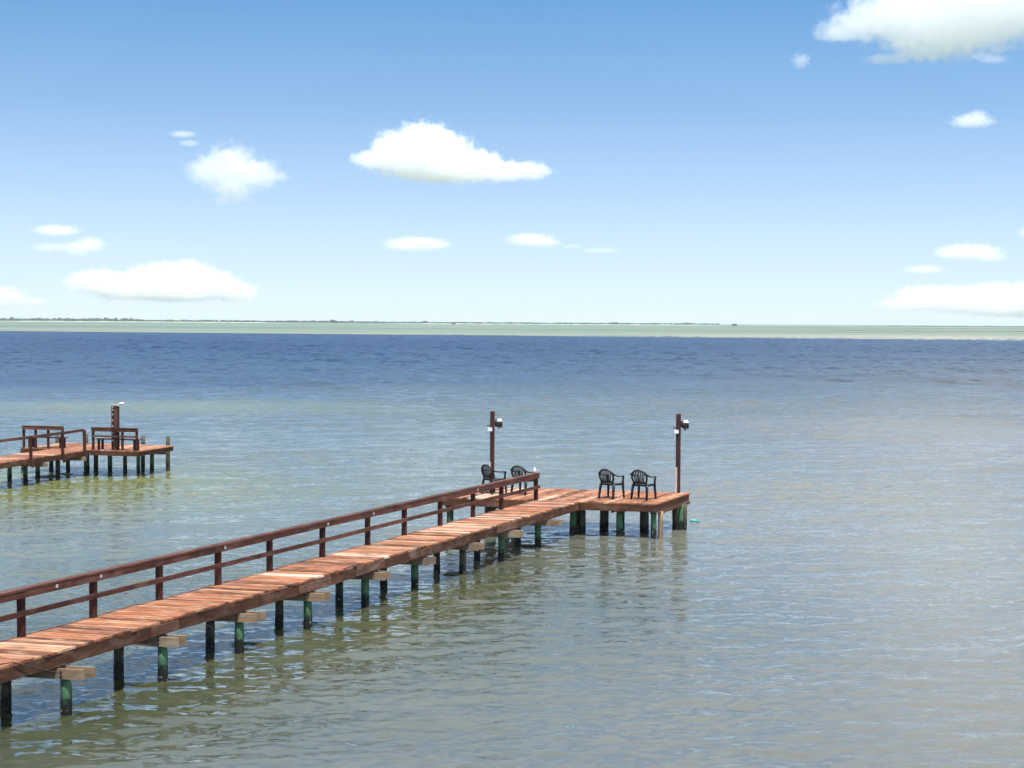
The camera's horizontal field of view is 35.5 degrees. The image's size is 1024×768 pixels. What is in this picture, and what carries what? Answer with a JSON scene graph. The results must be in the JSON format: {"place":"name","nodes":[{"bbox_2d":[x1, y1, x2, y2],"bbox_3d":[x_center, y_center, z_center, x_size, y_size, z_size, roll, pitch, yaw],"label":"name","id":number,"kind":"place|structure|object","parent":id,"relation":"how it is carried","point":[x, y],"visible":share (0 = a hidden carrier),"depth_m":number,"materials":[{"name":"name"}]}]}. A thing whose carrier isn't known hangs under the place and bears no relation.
{"place":"outdoors","nodes":[
{"label":"outdoors","id":0,"kind":"place"},
{"bbox_2d":[37,321,266,322],"bbox_3d":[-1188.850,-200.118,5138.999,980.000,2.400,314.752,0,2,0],"label":"beach","id":1,"kind":"structure","parent":0,"point":[136,321],"depth_m":5047.36,"materials":[{"name":"beige sand"}]},
{"bbox_2d":[0,320,658,324],"bbox_3d":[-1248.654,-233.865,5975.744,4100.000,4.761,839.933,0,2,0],"label":"shore","id":2,"kind":"structure","parent":0,"point":[330,322],"depth_m":5767.67,"materials":[{"name":"green plant"}]},
{"bbox_2d":[0,317,718,324],"bbox_3d":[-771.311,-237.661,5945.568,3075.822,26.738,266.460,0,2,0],"label":"tree line","id":3,"kind":"object","parent":2,"relation":"on","point":[81,319],"visible":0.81,"depth_m":5880.05,"materials":[{"name":"green plant"}]},
{"bbox_2d":[0,324,1023,767],"bbox_3d":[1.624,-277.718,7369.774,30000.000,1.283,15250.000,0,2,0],"label":"water","id":4,"kind":"structure","parent":0,"point":[832,576],"depth_m":42.23,"materials":[{"name":"blue liquid"}]},
{"bbox_2d":[0,429,173,482],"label":"neighbour pier","id":5,"kind":"structure","parent":4,"relation":"in","point":[38,457],"depth_m":61.27,"materials":[{"name":"brown wood"}]},
{"bbox_2d":[22,425,67,447],"bbox_3d":[-18.206,2.055,62.449,1.785,0.869,0.532,1,2,15],"label":"platform bench","id":6,"kind":"object","parent":5,"relation":"on","point":[35,429],"visible":0.69,"depth_m":62.28,"materials":[{"name":"brown wood"}]},
{"bbox_2d":[91,427,141,450],"bbox_3d":[-15.210,2.103,61.637,1.948,0.870,0.532,1,2,15],"label":"platform bench","id":7,"kind":"object","parent":5,"relation":"on","point":[122,437],"visible":1,"depth_m":61.41,"materials":[{"name":"brown wood"}]},
{"bbox_2d":[111,402,124,449],"bbox_3d":[-15.169,1.620,61.557,0.509,1.843,0.182,0,2,0],"label":"light mast","id":8,"kind":"object","parent":5,"relation":"on","point":[115,420],"visible":1,"depth_m":61.54,"materials":[{"name":"wood"}]},
{"bbox_2d":[0,473,690,714],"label":"wooden pier","id":9,"kind":"structure","parent":4,"relation":"in","point":[59,648],"depth_m":31.14,"materials":[{"name":"wood"}]},
{"bbox_2d":[3,683,4,722],"bbox_3d":[-7.537,4.681,23.736,0.026,0.790,0.018,0,2,0],"label":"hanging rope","id":10,"kind":"object","parent":9,"relation":"hanging from","point":[4,703],"visible":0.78,"depth_m":23.74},
{"bbox_2d":[0,662,61,673],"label":"hanging rope","id":11,"kind":"object","parent":9,"relation":"hanging from","point":[30,667],"visible":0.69,"depth_m":23.54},
{"bbox_2d":[481,464,506,493],"bbox_3d":[-0.564,2.764,46.792,0.634,0.871,0.654,-2,3,-40],"label":"resin armchair","id":12,"kind":"object","parent":9,"relation":"on","point":[487,476],"visible":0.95,"depth_m":46.66,"materials":[{"name":"black plastic"}]},
{"bbox_2d":[487,411,502,492],"bbox_3d":[-0.515,1.993,46.860,0.467,2.400,0.330,0,2,0],"label":"lamp pole","id":13,"kind":"object","parent":9,"relation":"on","point":[494,422],"visible":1,"depth_m":46.77,"materials":[{"name":"wood"}]},
{"bbox_2d":[510,465,536,495],"bbox_3d":[0.304,2.779,46.535,0.654,0.871,0.634,2,3,34],"label":"resin armchair","id":14,"kind":"object","parent":9,"relation":"on","point":[512,469],"visible":0.58,"depth_m":46.35,"materials":[{"name":"black plastic"}]},
{"bbox_2d":[598,469,624,499],"bbox_3d":[2.807,2.828,45.636,0.654,0.871,0.634,2,3,38],"label":"resin armchair","id":15,"kind":"object","parent":9,"relation":"on","point":[607,481],"visible":1,"depth_m":45.52,"materials":[{"name":"black plastic"}]},
{"bbox_2d":[630,470,656,500],"bbox_3d":[3.708,2.841,45.426,0.654,0.871,0.634,2,3,32],"label":"resin armchair","id":16,"kind":"object","parent":9,"relation":"on","point":[639,483],"visible":1,"depth_m":45.29,"materials":[{"name":"black plastic"}]},
{"bbox_2d":[673,414,688,492],"bbox_3d":[4.969,2.046,47.233,0.467,2.330,0.330,0,2,0],"label":"lamp pole","id":17,"kind":"object","parent":9,"relation":"on","point":[680,424],"visible":1,"depth_m":47.16,"materials":[{"name":"wood"}]},
{"bbox_2d":[0,321,1023,339],"bbox_3d":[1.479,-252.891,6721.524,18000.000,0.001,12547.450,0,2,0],"label":"shallow water","id":18,"kind":"structure","parent":0,"point":[728,330],"depth_m":1275.79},
{"bbox_2d":[0,0,1023,325],"label":"sky","id":19,"kind":"structure","parent":0,"point":[763,162],"materials":[{"name":"blue"}]},
{"bbox_2d":[387,323,664,324],"bbox_3d":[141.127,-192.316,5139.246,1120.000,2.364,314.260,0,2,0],"label":"beach","id":20,"kind":"structure","parent":0,"point":[488,323],"depth_m":5068.10,"materials":[{"name":"beige sand"}]},
{"bbox_2d":[748,327,970,328],"bbox_3d":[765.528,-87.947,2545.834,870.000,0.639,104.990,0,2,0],"label":"marsh island","id":21,"kind":"structure","parent":0,"point":[911,328],"depth_m":2527.23,"materials":[{"name":"green plant"}]},
{"bbox_2d":[876,332,920,332],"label":"marsh island","id":22,"kind":"structure","parent":0,"point":[896,332],"depth_m":1186.75,"materials":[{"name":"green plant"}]},
{"bbox_2d":[825,330,1023,331],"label":"marsh island","id":23,"kind":"structure","parent":0,"point":[978,331],"depth_m":1500.09,"materials":[{"name":"green plant"}]},
{"bbox_2d":[888,325,1023,326],"bbox_3d":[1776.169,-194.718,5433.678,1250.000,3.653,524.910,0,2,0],"label":"headland","id":24,"kind":"structure","parent":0,"point":[957,326],"depth_m":5285.95,"materials":[{"name":"green plant"}]}
]}

